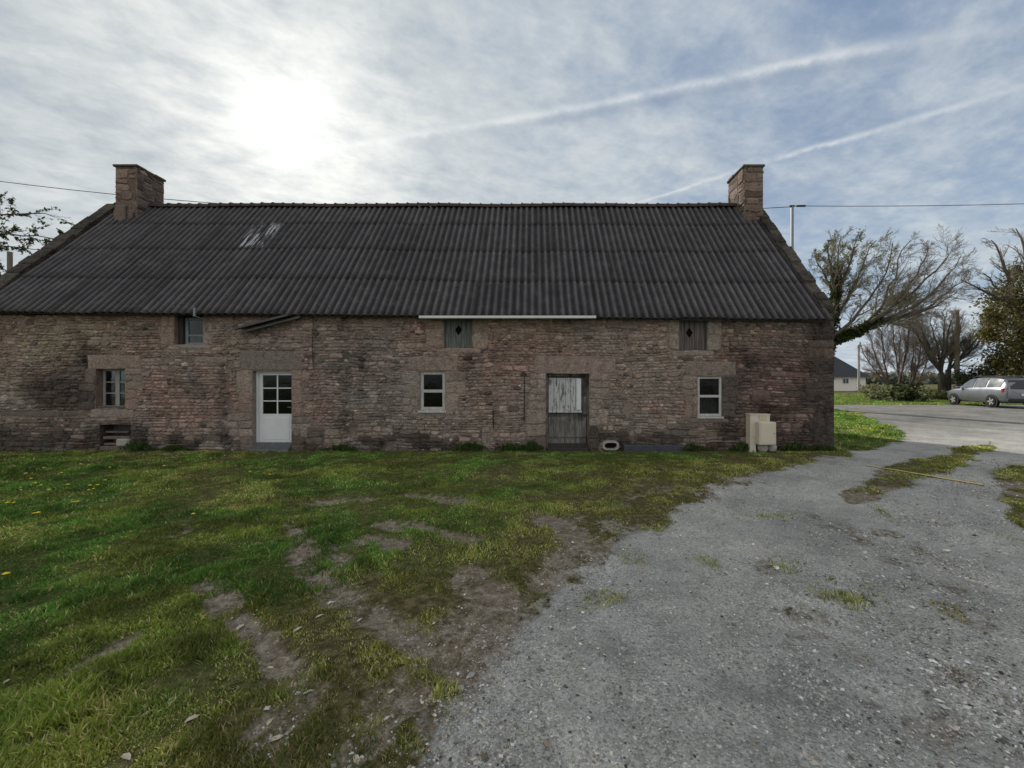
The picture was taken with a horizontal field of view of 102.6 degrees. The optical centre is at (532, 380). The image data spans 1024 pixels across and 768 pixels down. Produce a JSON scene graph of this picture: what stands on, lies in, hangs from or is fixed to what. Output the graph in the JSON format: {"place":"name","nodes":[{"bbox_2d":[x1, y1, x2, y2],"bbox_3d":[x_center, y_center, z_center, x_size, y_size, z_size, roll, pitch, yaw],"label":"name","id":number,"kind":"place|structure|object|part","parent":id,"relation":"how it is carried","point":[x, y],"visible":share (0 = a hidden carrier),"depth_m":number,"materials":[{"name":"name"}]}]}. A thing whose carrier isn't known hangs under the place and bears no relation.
{"place":"outdoors","nodes":[
{"label":"outdoors","id":0,"kind":"place"},
{"bbox_2d":[0,393,1023,767],"bbox_3d":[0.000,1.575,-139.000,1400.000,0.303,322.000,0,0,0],"label":"lawn","id":1,"kind":"structure","parent":0,"point":[496,602],"depth_m":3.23,"materials":[{"name":"green plant"}]},
{"bbox_2d":[7,251,12,270],"bbox_3d":[-19.137,-1.455,15.000,0.143,6.541,0.150,0,0,0],"label":"utility pole","id":2,"kind":"object","parent":1,"relation":"on","point":[9,260],"visible":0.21,"depth_m":14.95,"materials":[{"name":"grey concrete"}]},
{"bbox_2d":[0,191,74,275],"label":"evergreen tree","id":3,"kind":"object","parent":1,"relation":"on","point":[31,240],"visible":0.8,"depth_m":17.28,"materials":[{"name":"green plant"}]},
{"bbox_2d":[121,753,130,759],"bbox_3d":[-1.790,1.655,1.806,0.068,0.010,0.028,0,0,27],"label":"dead leaf","id":4,"kind":"object","parent":1,"relation":"on","point":[127,756],"visible":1,"depth_m":1.81,"materials":[{"name":"beige plant"}]},
{"bbox_2d":[185,714,199,721],"bbox_3d":[-1.685,1.669,2.027,0.027,0.010,0.065,0,0,39],"label":"dead leaf","id":5,"kind":"object","parent":1,"relation":"on","point":[191,717],"visible":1,"depth_m":2.03,"materials":[{"name":"beige plant"}]},
{"bbox_2d":[268,734,282,742],"bbox_3d":[-1.187,1.654,1.896,0.062,0.010,0.026,0,0,-40],"label":"dead leaf","id":6,"kind":"object","parent":1,"relation":"on","point":[276,737],"visible":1,"depth_m":1.90,"materials":[{"name":"beige plant"}]},
{"bbox_2d":[353,754,359,763],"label":"dead leaf","id":7,"kind":"object","parent":1,"relation":"on","point":[356,758],"visible":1,"depth_m":1.81,"materials":[{"name":"beige plant"}]},
{"bbox_2d":[0,164,834,451],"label":"farmhouse","id":8,"kind":"object","parent":1,"relation":"on","point":[138,309],"visible":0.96,"depth_m":9.70,"materials":[{"name":"stone"}]},
{"bbox_2d":[97,369,124,407],"bbox_3d":[-9.999,0.178,9.815,0.695,0.938,0.190,0,0,0],"label":"window","id":9,"kind":"structure","parent":8,"relation":"in","point":[117,382],"depth_m":9.87,"materials":[{"name":"white wood"}]},
{"bbox_2d":[178,316,202,344],"bbox_3d":[-8.146,-1.203,9.900,0.674,0.693,0.200,0,0,0],"label":"window","id":10,"kind":"structure","parent":8,"relation":"in","point":[184,336],"depth_m":9.87,"materials":[{"name":"grey wood"}]},
{"bbox_2d":[256,371,290,442],"bbox_3d":[-6.168,0.704,9.838,0.922,1.892,0.124,0,0,0],"label":"door","id":11,"kind":"structure","parent":8,"relation":"in","point":[269,427],"depth_m":9.83,"materials":[{"name":"white paint"}]},
{"bbox_2d":[418,371,445,412],"bbox_3d":[-2.368,0.264,9.725,0.658,0.982,0.150,0,0,0],"label":"window","id":12,"kind":"structure","parent":8,"relation":"in","point":[423,409],"depth_m":9.75,"materials":[{"name":"white wood"}]},
{"bbox_2d":[546,374,587,450],"bbox_3d":[0.833,0.786,9.820,1.018,1.928,0.300,0,0,0],"label":"stable door","id":13,"kind":"structure","parent":8,"relation":"in","point":[566,394],"depth_m":9.83,"materials":[{"name":"grey wood"}]},
{"bbox_2d":[697,376,723,418],"bbox_3d":[4.203,0.389,9.766,0.622,1.004,0.223,0,0,0],"label":"window","id":14,"kind":"structure","parent":8,"relation":"in","point":[707,404],"depth_m":9.74,"materials":[{"name":"white wood"}]},
{"bbox_2d":[745,413,775,451],"bbox_3d":[5.279,1.232,9.477,0.522,0.935,0.386,0,0,0],"label":"meter cabinet","id":15,"kind":"object","parent":8,"relation":"attached to","point":[760,428],"visible":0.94,"depth_m":9.45,"materials":[{"name":"beige plastic"}]},
{"bbox_3d":[5.345,1.197,9.297,0.330,0.465,0.005,0,0,0],"label":"box door","id":16,"kind":"part","parent":15,"relation":"part of","materials":[{"name":"beige plastic"}]},
{"bbox_2d":[468,672,474,677],"bbox_3d":[-0.350,1.685,2.343,0.042,0.028,0.043,0,0,-4],"label":"white stone","id":17,"kind":"object","parent":1,"relation":"on","point":[471,674],"visible":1,"depth_m":2.34,"materials":[{"name":"white stone"}]},
{"bbox_2d":[119,439,840,451],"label":"weeds","id":18,"kind":"object","parent":1,"relation":"on","point":[140,445],"visible":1,"depth_m":9.53,"materials":[{"name":"green plant"}]},
{"bbox_2d":[602,440,618,449],"bbox_3d":[1.827,1.510,9.585,0.400,0.230,0.110,0,0,0],"label":"stone ring","id":19,"kind":"object","parent":1,"relation":"on","point":[610,444],"visible":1,"depth_m":9.56,"materials":[{"name":"grey stone"}]},
{"bbox_2d":[623,445,681,451],"bbox_3d":[2.813,1.600,9.605,1.358,0.200,0.070,0,0,0],"label":"slate slab","id":20,"kind":"object","parent":1,"relation":"on","point":[651,448],"depth_m":9.57,"materials":[{"name":"grey stone"}]},
{"bbox_2d":[757,445,767,452],"bbox_3d":[5.323,1.565,9.476,0.218,0.246,0.212,0,0,31],"label":"stone","id":21,"kind":"object","parent":1,"relation":"on","point":[762,448],"visible":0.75,"depth_m":9.41,"materials":[{"name":"grey stone"}]},
{"bbox_2d":[768,445,776,451],"bbox_3d":[5.547,1.560,9.501,0.236,0.208,0.196,0,0,0],"label":"stone","id":22,"kind":"object","parent":1,"relation":"on","point":[772,448],"visible":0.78,"depth_m":9.43,"materials":[{"name":"grey stone"}]},
{"bbox_2d":[789,205,805,248],"bbox_3d":[12.607,-3.366,19.500,0.760,10.033,0.140,0,0,0],"label":"utility pole","id":23,"kind":"object","parent":1,"relation":"on","point":[792,225],"visible":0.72,"depth_m":19.44,"materials":[{"name":"grey concrete"}]},
{"bbox_2d":[0,181,784,208],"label":"overhead wire","id":24,"kind":"object","parent":23,"relation":"attached to","point":[185,200],"visible":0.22,"depth_m":19.49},
{"bbox_2d":[920,204,1008,205],"bbox_3d":[25.617,-8.947,19.999,25.322,1.268,0.027,0,0,-2],"label":"overhead wire","id":25,"kind":"object","parent":23,"relation":"attached to","point":[962,205],"visible":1,"depth_m":19.79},
{"bbox_2d":[806,223,987,355],"bbox_3d":[18.785,-3.311,21.086,9.935,10.075,4.131,0,0,0],"label":"bare tree","id":26,"kind":"object","parent":1,"relation":"on","point":[904,298],"visible":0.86,"depth_m":20.55,"materials":[{"name":"brown plant"}]},
{"bbox_2d":[0,0,1023,374],"label":"sky","id":27,"kind":"structure","parent":0,"point":[860,114],"materials":[{"name":"blue"}]},
{"bbox_2d":[225,431,1023,767],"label":"gravel track","id":28,"kind":"structure","parent":0,"point":[729,533],"depth_m":2.68,"materials":[{"name":"grey gravel"}]},
{"bbox_2d":[867,465,983,484],"bbox_3d":[6.806,1.637,7.227,0.119,0.005,1.637,0,0,-22],"label":"yellow line","id":29,"kind":"object","parent":28,"relation":"on","point":[933,476],"visible":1,"depth_m":7.01,"materials":[{"name":"paint"}]},
{"bbox_2d":[1004,707,1013,711],"bbox_3d":[2.394,1.652,2.052,0.039,0.025,0.038,0,0,-5],"label":"white stone","id":30,"kind":"object","parent":28,"relation":"on","point":[1008,709],"visible":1,"depth_m":2.05,"materials":[{"name":"white stone"}]},
{"bbox_2d":[834,405,1023,430],"bbox_3d":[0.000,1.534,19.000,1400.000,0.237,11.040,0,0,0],"label":"road","id":31,"kind":"structure","parent":0,"point":[952,417],"depth_m":17.50,"materials":[{"name":"grey asphalt"}]},
{"bbox_2d":[947,376,1023,407],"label":"parked car","id":32,"kind":"object","parent":31,"relation":"on","point":[991,391],"visible":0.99,"depth_m":22.12,"materials":[{"name":"silver metal"}]},
{"bbox_3d":[25.171,0.146,23.643,0.199,0.569,0.795,0,0,13],"label":"side window","id":33,"kind":"part","parent":32,"relation":"part of","materials":[{"name":"grey glass"}]},
{"bbox_3d":[24.975,0.107,22.809,0.191,0.514,0.783,0,0,13],"label":"side window","id":34,"kind":"part","parent":32,"relation":"part of","materials":[{"name":"grey glass"}]},
{"bbox_3d":[24.782,0.102,21.933,0.207,0.491,0.832,0,0,13],"label":"side window","id":35,"kind":"part","parent":32,"relation":"part of","materials":[{"name":"grey glass"}]},
{"bbox_3d":[25.339,0.182,21.104,1.280,0.450,0.302,0,0,13],"label":"rear window","id":36,"kind":"part","parent":32,"relation":"part of","materials":[{"name":"black glass"}]},
{"bbox_2d":[834,384,1023,529],"bbox_3d":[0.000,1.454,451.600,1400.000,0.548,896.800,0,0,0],"label":"grass verge","id":37,"kind":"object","parent":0,"point":[881,484],"depth_m":6.75,"materials":[{"name":"green plant"}]},
{"bbox_2d":[834,356,869,390],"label":"neighbour house","id":38,"kind":"structure","parent":37,"relation":"on","point":[845,376],"depth_m":48.00,"materials":[{"name":"paint"}]},
{"bbox_2d":[843,378,848,383],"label":"window","id":39,"kind":"structure","parent":38,"relation":"in","point":[845,380],"depth_m":47.93,"materials":[{"name":"white paint"}]},
{"bbox_2d":[857,345,859,391],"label":"utility pole","id":40,"kind":"object","parent":37,"relation":"on","point":[858,377],"visible":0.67,"depth_m":43.92,"materials":[{"name":"concrete"}]},
{"bbox_2d":[857,383,894,399],"bbox_3d":[26.239,0.827,31.008,2.468,1.281,2.059,0,0,0],"label":"bush","id":41,"kind":"object","parent":37,"relation":"on","point":[867,392],"visible":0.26,"depth_m":30.89,"materials":[{"name":"green plant"}]},
{"bbox_2d":[856,382,928,400],"bbox_3d":[25.861,0.790,29.575,4.106,1.380,4.039,0,0,34],"label":"bush","id":42,"kind":"object","parent":37,"relation":"on","point":[879,392],"visible":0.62,"depth_m":29.35,"materials":[{"name":"green plant"}]},
{"bbox_2d":[857,308,937,394],"bbox_3d":[29.613,-2.334,33.262,5.788,7.768,4.065,0,0,34],"label":"bare tree","id":43,"kind":"object","parent":37,"relation":"on","point":[914,368],"visible":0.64,"depth_m":33.00,"materials":[{"name":"brown plant"}]},
{"bbox_2d":[883,382,929,400],"bbox_3d":[26.255,0.746,28.904,2.748,1.486,2.072,0,0,0],"label":"bush","id":44,"kind":"object","parent":37,"relation":"on","point":[899,388],"visible":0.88,"depth_m":28.43,"materials":[{"name":"green plant"}]},
{"bbox_2d":[863,371,973,383],"bbox_3d":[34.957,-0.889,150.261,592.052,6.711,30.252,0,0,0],"label":"hedge","id":45,"kind":"object","parent":37,"relation":"on","point":[894,378],"visible":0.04,"depth_m":144.31,"materials":[{"name":"green plant"}]},
{"bbox_2d":[918,387,949,399],"bbox_3d":[30.398,0.935,30.855,5.800,1.071,4.222,0,0,0],"label":"bush","id":46,"kind":"object","parent":37,"relation":"on","point":[934,394],"visible":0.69,"depth_m":30.34,"materials":[{"name":"green plant"}]},
{"bbox_2d":[901,304,1003,398],"bbox_3d":[31.317,-2.163,30.796,7.212,7.393,4.452,0,0,-15],"label":"bare tree","id":47,"kind":"object","parent":37,"relation":"on","point":[945,345],"visible":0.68,"depth_m":30.66,"materials":[{"name":"brown plant"}]},
{"bbox_2d":[954,310,959,388],"bbox_3d":[30.582,-1.728,29.500,0.304,6.672,0.320,0,0,0],"label":"utility pole","id":48,"kind":"object","parent":37,"relation":"on","point":[956,353],"visible":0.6,"depth_m":29.40,"materials":[{"name":"brown wood"}]},
{"bbox_2d":[945,363,1018,386],"bbox_3d":[31.638,-0.092,29.116,4.201,3.145,4.371,0,0,0],"label":"bush","id":49,"kind":"object","parent":37,"relation":"on","point":[963,377],"visible":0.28,"depth_m":29.03,"materials":[{"name":"green plant"}]},
{"bbox_2d":[952,228,1023,377],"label":"ivy tree","id":50,"kind":"object","parent":37,"relation":"on","point":[1008,298],"visible":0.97,"depth_m":26.88,"materials":[{"name":"green plant"}]}
]}

